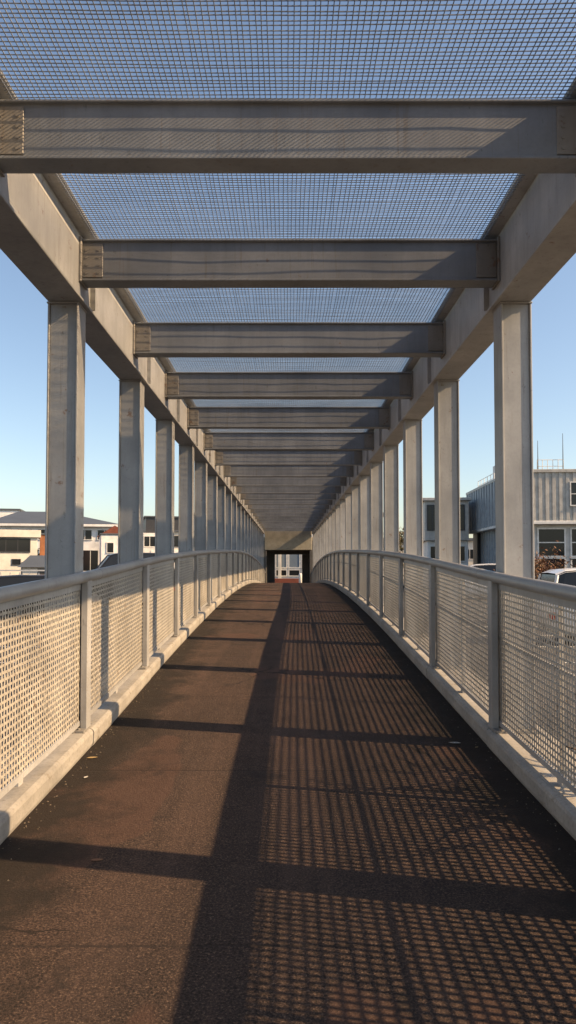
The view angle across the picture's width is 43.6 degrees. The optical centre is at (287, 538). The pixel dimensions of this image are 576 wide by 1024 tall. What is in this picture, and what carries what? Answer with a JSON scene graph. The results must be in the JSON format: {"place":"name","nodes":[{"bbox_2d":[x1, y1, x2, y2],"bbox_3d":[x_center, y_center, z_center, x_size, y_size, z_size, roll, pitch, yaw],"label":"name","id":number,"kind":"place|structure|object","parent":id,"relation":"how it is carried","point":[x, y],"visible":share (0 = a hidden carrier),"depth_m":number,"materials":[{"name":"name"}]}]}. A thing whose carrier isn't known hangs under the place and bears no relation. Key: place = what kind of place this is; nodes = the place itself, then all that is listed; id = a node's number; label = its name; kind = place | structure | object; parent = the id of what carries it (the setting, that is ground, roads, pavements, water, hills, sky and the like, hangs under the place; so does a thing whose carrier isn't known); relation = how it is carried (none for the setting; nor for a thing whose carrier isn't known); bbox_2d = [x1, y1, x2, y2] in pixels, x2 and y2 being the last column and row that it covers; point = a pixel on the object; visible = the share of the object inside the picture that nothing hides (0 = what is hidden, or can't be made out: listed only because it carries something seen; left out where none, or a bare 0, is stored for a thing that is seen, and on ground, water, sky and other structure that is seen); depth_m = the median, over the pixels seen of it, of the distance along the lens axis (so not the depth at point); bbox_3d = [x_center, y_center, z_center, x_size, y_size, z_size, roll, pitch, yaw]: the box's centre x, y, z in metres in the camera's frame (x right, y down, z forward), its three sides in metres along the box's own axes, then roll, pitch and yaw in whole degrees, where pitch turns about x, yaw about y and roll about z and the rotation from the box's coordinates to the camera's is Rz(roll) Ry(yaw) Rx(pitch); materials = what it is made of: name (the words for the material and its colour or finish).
{"place":"outdoors","nodes":[
{"label":"outdoors","id":0,"kind":"place"},
{"bbox_2d":[0,583,575,753],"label":"car park","id":1,"kind":"structure","parent":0,"point":[111,630],"depth_m":14.12,"materials":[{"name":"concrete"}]},
{"bbox_2d":[0,529,40,575],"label":"cream house","id":2,"kind":"structure","parent":1,"relation":"on","point":[18,548],"depth_m":58.19,"materials":[{"name":"beige paint"}]},
{"bbox_2d":[0,538,30,551],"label":"window","id":3,"kind":"structure","parent":2,"relation":"in","point":[6,544],"depth_m":58.20,"materials":[{"name":"black glass"}]},
{"bbox_2d":[0,574,44,613],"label":"parked car","id":4,"kind":"object","parent":1,"relation":"on","point":[6,580],"visible":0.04,"depth_m":25.15,"materials":[{"name":"black paint"}]},
{"bbox_2d":[18,555,44,574],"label":"shed","id":5,"kind":"structure","parent":1,"relation":"on","point":[33,562],"depth_m":45.30,"materials":[{"name":"metal"}]},
{"bbox_2d":[0,511,117,571],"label":"hall","id":6,"kind":"structure","parent":1,"relation":"on","point":[31,520],"depth_m":77.79,"materials":[{"name":"paint"}]},
{"bbox_2d":[83,550,98,571],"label":"window","id":7,"kind":"structure","parent":6,"relation":"in","point":[90,557],"depth_m":77.73,"materials":[{"name":"paint"}]},
{"bbox_2d":[99,533,117,563],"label":"white box house","id":8,"kind":"structure","parent":1,"relation":"on","point":[108,543],"depth_m":60.20,"materials":[{"name":"paint"}]},
{"bbox_2d":[93,553,174,603],"bbox_3d":[-8.133,1.927,35.775,4.800,2.505,2.184,1,-2,-20],"label":"parked van","id":9,"kind":"object","parent":1,"relation":"on","point":[109,560],"visible":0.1,"depth_m":34.88,"materials":[{"name":"white paint"}]},
{"bbox_2d":[143,516,177,552],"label":"apartment block","id":10,"kind":"structure","parent":1,"relation":"on","point":[148,534],"depth_m":80.89,"materials":[{"name":"paint"}]},
{"bbox_2d":[423,497,471,584],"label":"annex","id":11,"kind":"object","parent":1,"relation":"on","point":[429,527],"visible":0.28,"depth_m":60.02,"materials":[{"name":"white paint"}]},
{"bbox_2d":[427,505,434,530],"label":"window","id":12,"kind":"structure","parent":11,"relation":"in","point":[430,508],"depth_m":60.02,"materials":[{"name":"black glass"}]},
{"bbox_2d":[465,564,495,595],"bbox_3d":[10.740,2.337,39.629,4.500,1.955,2.072,0,-2,8],"label":"parked van","id":13,"kind":"object","parent":1,"relation":"on","point":[491,567],"depth_m":38.90,"materials":[{"name":"white paint"}]},
{"bbox_2d":[466,433,575,571],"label":"clad building","id":14,"kind":"structure","parent":1,"relation":"on","point":[554,505],"depth_m":48.84,"materials":[{"name":"paint"}]},
{"bbox_2d":[537,528,565,556],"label":"window","id":15,"kind":"structure","parent":14,"relation":"in","point":[546,537],"depth_m":48.87,"materials":[{"name":"paint"}]},
{"bbox_2d":[537,557,565,571],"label":"window","id":16,"kind":"structure","parent":14,"relation":"in","point":[563,558],"depth_m":48.80,"materials":[{"name":"paint"}]},
{"bbox_2d":[569,481,575,505],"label":"window","id":17,"kind":"structure","parent":14,"relation":"in","point":[572,484],"depth_m":48.32,"materials":[{"name":"paint"}]},
{"bbox_2d":[570,528,575,556],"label":"window","id":18,"kind":"structure","parent":14,"relation":"in","point":[572,530],"depth_m":48.77,"materials":[{"name":"paint"}]},
{"bbox_2d":[534,540,575,578],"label":"shrub","id":19,"kind":"object","parent":1,"relation":"on","point":[540,566],"visible":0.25,"depth_m":22.99,"materials":[{"name":"brown plant"}]},
{"bbox_2d":[535,568,575,638],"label":"parked van","id":20,"kind":"object","parent":1,"relation":"on","point":[567,576],"visible":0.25,"depth_m":17.18,"materials":[{"name":"white paint"}]},
{"bbox_2d":[0,0,575,537],"label":"sky","id":21,"kind":"structure","parent":0,"point":[23,309],"materials":[{"name":"blue"}]},
{"bbox_2d":[383,538,472,578],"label":"warehouse","id":22,"kind":"structure","parent":0,"point":[470,551],"depth_m":91.96,"materials":[{"name":"metal"}]},
{"bbox_2d":[312,80,575,533],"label":"roof girder","id":23,"kind":"object","parent":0,"point":[534,227],"visible":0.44,"depth_m":5.29,"materials":[{"name":"paint"}]},
{"bbox_2d":[240,494,335,499],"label":"roof beam","id":24,"kind":"structure","parent":23,"relation":"attached to","point":[287,496],"depth_m":23.62,"materials":[{"name":"metal"}]},
{"bbox_2d":[250,509,325,512],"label":"roof beam","id":25,"kind":"structure","parent":23,"relation":"attached to","point":[287,510],"depth_m":29.80,"materials":[{"name":"metal"}]},
{"bbox_2d":[236,486,340,493],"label":"roof beam","id":26,"kind":"structure","parent":23,"relation":"attached to","point":[288,489],"depth_m":21.55,"materials":[{"name":"metal"}]},
{"bbox_2d":[248,505,328,509],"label":"roof beam","id":27,"kind":"structure","parent":23,"relation":"attached to","point":[288,506],"depth_m":27.74,"materials":[{"name":"metal"}]},
{"bbox_2d":[255,516,321,518],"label":"roof beam","id":28,"kind":"structure","parent":23,"relation":"attached to","point":[288,517],"depth_m":33.93,"materials":[{"name":"metal"}]},
{"bbox_2d":[257,519,319,521],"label":"roof beam","id":29,"kind":"structure","parent":23,"relation":"attached to","point":[288,520],"depth_m":35.99,"materials":[{"name":"metal"}]},
{"bbox_3d":[-1.698,-0.208,3.040,0.270,3.311,0.280,0,-2,0],"label":"steel column","id":30,"kind":"object","parent":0,"visible":0},
{"bbox_2d":[0,72,264,533],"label":"roof girder","id":31,"kind":"object","parent":30,"relation":"on","point":[43,227],"visible":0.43,"depth_m":5.25,"materials":[{"name":"paint"}]},
{"bbox_2d":[0,99,575,176],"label":"roof beam","id":32,"kind":"structure","parent":31,"relation":"attached to","point":[287,136],"depth_m":3.79,"materials":[{"name":"paint"}]},
{"bbox_2d":[0,0,575,98],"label":"roof panel","id":33,"kind":"structure","parent":32,"relation":"on","point":[384,81],"depth_m":3.41,"materials":[{"name":"metal"}]},
{"bbox_2d":[55,174,524,238],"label":"roof panel","id":34,"kind":"structure","parent":32,"relation":"on","point":[283,208],"depth_m":4.90,"materials":[{"name":"metal"}]},
{"bbox_2d":[244,500,331,504],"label":"roof beam","id":35,"kind":"structure","parent":31,"relation":"attached to","point":[287,502],"depth_m":25.68,"materials":[{"name":"metal"}]},
{"bbox_2d":[187,406,389,429],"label":"roof beam","id":36,"kind":"structure","parent":31,"relation":"attached to","point":[288,417],"depth_m":11.16,"materials":[{"name":"paint"}]},
{"bbox_2d":[189,399,387,406],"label":"roof panel","id":37,"kind":"structure","parent":36,"relation":"on","point":[333,402],"depth_m":10.88,"materials":[{"name":"metal"}]},
{"bbox_2d":[208,429,369,431],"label":"roof panel","id":38,"kind":"structure","parent":36,"relation":"on","point":[289,430],"depth_m":13.14,"materials":[{"name":"metal"}]},
{"bbox_2d":[203,431,373,450],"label":"roof beam","id":39,"kind":"structure","parent":31,"relation":"attached to","point":[288,440],"depth_m":13.30,"materials":[{"name":"metal"}]},
{"bbox_2d":[215,450,361,465],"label":"roof beam","id":40,"kind":"structure","parent":31,"relation":"attached to","point":[288,457],"depth_m":15.37,"materials":[{"name":"metal"}]},
{"bbox_2d":[223,466,353,477],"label":"roof beam","id":41,"kind":"structure","parent":31,"relation":"attached to","point":[288,471],"depth_m":17.43,"materials":[{"name":"metal"}]},
{"bbox_2d":[230,477,346,486],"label":"roof beam","id":42,"kind":"structure","parent":31,"relation":"attached to","point":[288,481],"depth_m":19.49,"materials":[{"name":"metal"}]},
{"bbox_2d":[253,513,323,516],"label":"roof beam","id":43,"kind":"structure","parent":31,"relation":"attached to","point":[288,514],"depth_m":31.87,"materials":[{"name":"metal"}]},
{"bbox_2d":[165,371,412,399],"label":"roof beam","id":44,"kind":"structure","parent":31,"relation":"attached to","point":[288,385],"depth_m":9.14,"materials":[{"name":"paint"}]},
{"bbox_2d":[164,357,413,371],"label":"roof panel","id":45,"kind":"structure","parent":44,"relation":"on","point":[347,366],"depth_m":8.77,"materials":[{"name":"metal"}]},
{"bbox_2d":[133,320,445,358],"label":"roof beam","id":46,"kind":"structure","parent":31,"relation":"attached to","point":[289,339],"depth_m":7.26,"materials":[{"name":"paint"}]},
{"bbox_2d":[79,236,500,289],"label":"roof beam","id":47,"kind":"structure","parent":31,"relation":"attached to","point":[289,263],"depth_m":5.40,"materials":[{"name":"paint"}]},
{"bbox_2d":[123,288,455,321],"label":"roof panel","id":48,"kind":"structure","parent":47,"relation":"on","point":[164,312],"depth_m":6.74,"materials":[{"name":"metal"}]},
{"label":"ground","id":49,"kind":"structure","parent":0,"visible":0},
{"bbox_2d":[264,531,312,582],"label":"portal","id":50,"kind":"object","parent":49,"relation":"on","point":[288,542],"visible":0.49,"depth_m":47.53,"materials":[{"name":"concrete"}]},
{"bbox_2d":[264,533,312,577],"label":"glazed building","id":51,"kind":"structure","parent":49,"relation":"on","point":[288,566],"depth_m":68.04,"materials":[{"name":"stone"}]},
{"bbox_2d":[288,555,299,567],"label":"window","id":52,"kind":"structure","parent":51,"relation":"in","point":[293,560],"depth_m":68.06,"materials":[{"name":"glass"}]},
{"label":"bridge slab","id":53,"kind":"structure","parent":49,"relation":"on","visible":0},
{"bbox_2d":[0,580,260,844],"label":"kerb","id":54,"kind":"structure","parent":53,"relation":"on","point":[41,780],"depth_m":5.12,"materials":[{"name":"concrete"}]},
{"bbox_2d":[40,301,86,733],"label":"steel column","id":55,"kind":"structure","parent":54,"relation":"on","point":[65,438],"depth_m":5.39,"materials":[{"name":"metal"}]},
{"bbox_2d":[74,580,93,732],"bbox_3d":[-1.536,0.855,5.419,0.085,1.148,0.270,0,-2,0],"label":"railing post","id":56,"kind":"object","parent":54,"relation":"on","point":[86,724],"visible":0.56,"depth_m":5.37,"materials":[{"name":"metal"}]},
{"bbox_2d":[0,584,80,798],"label":"fence panel","id":57,"kind":"object","parent":56,"relation":"attached to","point":[11,781],"visible":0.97,"depth_m":4.45,"materials":[{"name":"metal"}]},
{"bbox_2d":[0,550,264,602],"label":"handrail","id":58,"kind":"object","parent":57,"relation":"attached to","point":[16,591],"visible":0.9,"depth_m":5.25,"materials":[{"name":"metal"}]},
{"bbox_2d":[117,380,144,669],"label":"steel column","id":59,"kind":"structure","parent":54,"relation":"on","point":[131,474],"depth_m":7.68,"materials":[{"name":"metal"}]},
{"bbox_2d":[139,565,149,668],"bbox_3d":[-1.536,0.809,7.713,0.085,1.131,0.270,0,-2,0],"label":"railing post","id":60,"kind":"object","parent":54,"relation":"on","point":[146,587],"visible":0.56,"depth_m":7.66,"materials":[{"name":"metal"}]},
{"bbox_2d":[91,567,142,714],"bbox_3d":[-1.597,0.816,6.567,0.101,1.219,2.207,0,-2,0],"label":"fence panel","id":61,"kind":"object","parent":60,"relation":"attached to","point":[120,600],"visible":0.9,"depth_m":6.49,"materials":[{"name":"metal"}]},
{"bbox_2d":[152,419,174,636],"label":"steel column","id":62,"kind":"structure","parent":54,"relation":"on","point":[164,483],"depth_m":9.81,"materials":[{"name":"metal"}]},
{"bbox_2d":[172,558,179,636],"bbox_3d":[-1.536,0.779,9.841,0.085,1.104,0.270,0,-2,0],"label":"railing post","id":63,"kind":"object","parent":54,"relation":"on","point":[176,611],"visible":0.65,"depth_m":9.79,"materials":[{"name":"metal"}]},
{"bbox_2d":[142,559,173,662],"bbox_3d":[-1.597,0.780,8.778,0.101,1.176,2.042,0,-2,0],"label":"fence panel","id":64,"kind":"object","parent":63,"relation":"attached to","point":[168,592],"visible":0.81,"depth_m":8.79,"materials":[{"name":"metal"}]},
{"bbox_2d":[174,556,193,628],"bbox_3d":[-1.597,0.760,10.885,0.101,1.127,2.001,0,-2,0],"label":"fence panel","id":65,"kind":"object","parent":54,"relation":"on","point":[184,618],"visible":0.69,"depth_m":11.02,"materials":[{"name":"metal"}]},
{"bbox_2d":[178,445,194,614],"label":"steel column","id":66,"kind":"structure","parent":54,"relation":"on","point":[186,505],"depth_m":11.89,"materials":[{"name":"metal"}]},
{"bbox_2d":[192,555,198,617],"bbox_3d":[-1.536,0.767,11.928,0.085,1.072,0.270,0,-2,0],"label":"railing post","id":67,"kind":"object","parent":54,"relation":"on","point":[196,588],"visible":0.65,"depth_m":11.88,"materials":[{"name":"metal"}]},
{"bbox_2d":[194,462,207,603],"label":"steel column","id":68,"kind":"structure","parent":54,"relation":"on","point":[200,505],"depth_m":13.87,"materials":[{"name":"metal"}]},
{"bbox_2d":[194,554,207,611],"bbox_3d":[-1.597,0.756,12.920,0.101,1.079,1.897,0,-2,0],"label":"fence panel","id":69,"kind":"object","parent":54,"relation":"on","point":[201,591],"visible":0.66,"depth_m":13.08,"materials":[{"name":"metal"}]},
{"bbox_2d":[206,554,210,605],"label":"railing post","id":70,"kind":"object","parent":54,"relation":"on","point":[209,580],"visible":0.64,"depth_m":13.86,"materials":[{"name":"metal"}]},
{"bbox_2d":[207,475,217,597],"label":"steel column","id":71,"kind":"structure","parent":54,"relation":"on","point":[212,500],"depth_m":15.91,"materials":[{"name":"metal"}]},
{"bbox_2d":[207,554,217,601],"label":"fence panel","id":72,"kind":"object","parent":54,"relation":"on","point":[214,585],"visible":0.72,"depth_m":15.23,"materials":[{"name":"metal"}]},
{"bbox_2d":[217,485,225,586],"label":"steel column","id":73,"kind":"structure","parent":54,"relation":"on","point":[221,518],"depth_m":17.95,"materials":[{"name":"metal"}]},
{"bbox_2d":[221,553,225,593],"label":"fence panel","id":74,"kind":"object","parent":54,"relation":"on","point":[223,575],"visible":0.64,"depth_m":17.36,"materials":[{"name":"metal"}]},
{"bbox_2d":[225,493,231,586],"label":"steel column","id":75,"kind":"structure","parent":54,"relation":"on","point":[228,526],"depth_m":20.00,"materials":[{"name":"metal"}]},
{"bbox_2d":[232,553,234,586],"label":"railing post","id":76,"kind":"object","parent":54,"relation":"on","point":[233,570],"visible":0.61,"depth_m":19.99,"materials":[{"name":"metal"}]},
{"bbox_2d":[228,553,231,588],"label":"fence panel","id":77,"kind":"object","parent":76,"relation":"attached to","point":[229,569],"visible":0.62,"depth_m":19.18,"materials":[{"name":"metal"}]},
{"bbox_2d":[232,500,236,583],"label":"steel column","id":78,"kind":"structure","parent":54,"relation":"on","point":[234,524],"depth_m":22.04,"materials":[{"name":"metal"}]},
{"bbox_2d":[237,505,241,581],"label":"steel column","id":79,"kind":"structure","parent":54,"relation":"on","point":[238,527],"depth_m":24.08,"materials":[{"name":"metal"}]},
{"bbox_2d":[241,510,244,580],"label":"steel column","id":80,"kind":"structure","parent":54,"relation":"on","point":[242,530],"depth_m":26.12,"materials":[{"name":"metal"}]},
{"bbox_2d":[0,583,575,1023],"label":"walkway","id":81,"kind":"structure","parent":53,"relation":"on","point":[292,803],"depth_m":3.54,"materials":[{"name":"brown asphalt"}]},
{"bbox_2d":[315,580,575,839],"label":"kerb","id":82,"kind":"structure","parent":53,"relation":"on","point":[534,776],"depth_m":5.17,"materials":[{"name":"concrete"}]},
{"bbox_2d":[329,514,331,579],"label":"steel column","id":83,"kind":"structure","parent":82,"relation":"on","point":[330,532],"depth_m":28.16,"materials":[{"name":"metal"}]},
{"bbox_2d":[335,505,339,581],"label":"steel column","id":84,"kind":"structure","parent":82,"relation":"on","point":[337,526],"depth_m":24.09,"materials":[{"name":"metal"}]},
{"bbox_2d":[340,500,344,583],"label":"steel column","id":85,"kind":"structure","parent":82,"relation":"on","point":[342,524],"depth_m":22.04,"materials":[{"name":"metal"}]},
{"bbox_2d":[342,552,344,586],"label":"railing post","id":86,"kind":"object","parent":82,"relation":"on","point":[343,582],"visible":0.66,"depth_m":20.00,"materials":[{"name":"metal"}]},
{"bbox_2d":[345,553,348,588],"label":"fence panel","id":87,"kind":"object","parent":86,"relation":"attached to","point":[346,569],"visible":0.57,"depth_m":19.14,"materials":[{"name":"metal"}]},
{"bbox_2d":[345,493,351,586],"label":"steel column","id":88,"kind":"structure","parent":82,"relation":"on","point":[348,534],"depth_m":20.00,"materials":[{"name":"metal"}]},
{"bbox_2d":[351,553,355,593],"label":"fence panel","id":89,"kind":"object","parent":82,"relation":"on","point":[353,574],"visible":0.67,"depth_m":17.35,"materials":[{"name":"metal"}]},
{"bbox_2d":[351,485,359,590],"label":"steel column","id":90,"kind":"structure","parent":82,"relation":"on","point":[355,511],"depth_m":17.95,"materials":[{"name":"metal"}]},
{"bbox_2d":[359,475,369,588],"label":"steel column","id":91,"kind":"structure","parent":82,"relation":"on","point":[364,490],"depth_m":15.91,"materials":[{"name":"metal"}]},
{"bbox_2d":[359,554,369,600],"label":"fence panel","id":92,"kind":"object","parent":82,"relation":"on","point":[362,564],"visible":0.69,"depth_m":15.08,"materials":[{"name":"metal"}]},
{"bbox_2d":[366,554,370,605],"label":"railing post","id":93,"kind":"object","parent":82,"relation":"on","point":[367,584],"visible":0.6,"depth_m":13.86,"materials":[{"name":"metal"}]},
{"bbox_2d":[369,462,383,605],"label":"steel column","id":94,"kind":"structure","parent":82,"relation":"on","point":[376,505],"depth_m":13.87,"materials":[{"name":"metal"}]},
{"bbox_2d":[370,554,383,612],"bbox_3d":[1.621,0.756,12.920,0.101,1.079,1.897,0,-2,0],"label":"fence panel","id":95,"kind":"object","parent":82,"relation":"on","point":[374,598],"visible":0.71,"depth_m":13.13,"materials":[{"name":"metal"}]},
{"bbox_2d":[379,555,384,617],"bbox_3d":[1.560,0.767,11.928,0.085,1.072,0.270,0,-2,0],"label":"railing post","id":96,"kind":"object","parent":82,"relation":"on","point":[381,586],"visible":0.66,"depth_m":11.88,"materials":[{"name":"metal"}]},
{"bbox_2d":[383,556,403,628],"bbox_3d":[1.621,0.760,10.885,0.101,1.127,2.001,0,-2,0],"label":"fence panel","id":97,"kind":"object","parent":96,"relation":"attached to","point":[394,606],"visible":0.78,"depth_m":10.98,"materials":[{"name":"metal"}]},
{"bbox_2d":[383,445,398,617],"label":"steel column","id":98,"kind":"structure","parent":82,"relation":"on","point":[391,493],"depth_m":11.89,"materials":[{"name":"metal"}]},
{"bbox_2d":[398,558,405,636],"bbox_3d":[1.560,0.779,9.841,0.085,1.104,0.270,0,-2,0],"label":"railing post","id":99,"kind":"object","parent":82,"relation":"on","point":[400,584],"visible":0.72,"depth_m":9.79,"materials":[{"name":"metal"}]},
{"bbox_2d":[403,559,435,656],"bbox_3d":[1.621,0.780,8.778,0.101,1.176,2.042,0,-2,0],"label":"fence panel","id":100,"kind":"object","parent":99,"relation":"attached to","point":[409,624],"visible":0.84,"depth_m":8.78,"materials":[{"name":"metal"}]},
{"bbox_2d":[403,419,425,637],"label":"steel column","id":101,"kind":"structure","parent":82,"relation":"on","point":[412,492],"depth_m":9.80,"materials":[{"name":"metal"}]},
{"bbox_2d":[428,565,438,668],"bbox_3d":[1.560,0.809,7.713,0.085,1.131,0.270,0,-2,0],"label":"railing post","id":102,"kind":"object","parent":82,"relation":"on","point":[432,651],"visible":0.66,"depth_m":7.67,"materials":[{"name":"metal"}]},
{"bbox_2d":[435,567,488,714],"bbox_3d":[1.621,0.816,6.567,0.101,1.219,2.207,0,-2,0],"label":"fence panel","id":103,"kind":"object","parent":102,"relation":"attached to","point":[457,659],"visible":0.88,"depth_m":6.48,"materials":[{"name":"metal"}]},
{"bbox_2d":[433,380,460,668],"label":"steel column","id":104,"kind":"structure","parent":82,"relation":"on","point":[447,468],"depth_m":7.68,"materials":[{"name":"metal"}]},
{"bbox_2d":[486,580,504,733],"bbox_3d":[1.560,0.855,5.419,0.085,1.148,0.270,0,-2,0],"label":"railing post","id":105,"kind":"object","parent":82,"relation":"on","point":[493,673],"visible":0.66,"depth_m":5.37,"materials":[{"name":"metal"}]},
{"bbox_2d":[498,584,575,794],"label":"fence panel","id":106,"kind":"object","parent":105,"relation":"attached to","point":[564,778],"visible":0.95,"depth_m":4.49,"materials":[{"name":"metal"}]},
{"bbox_2d":[311,550,575,601],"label":"handrail","id":107,"kind":"object","parent":106,"relation":"on","point":[560,590],"visible":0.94,"depth_m":5.33,"materials":[{"name":"metal"}]},
{"bbox_2d":[492,301,539,733],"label":"steel column","id":108,"kind":"structure","parent":82,"relation":"on","point":[513,429],"depth_m":5.39,"materials":[{"name":"metal"}]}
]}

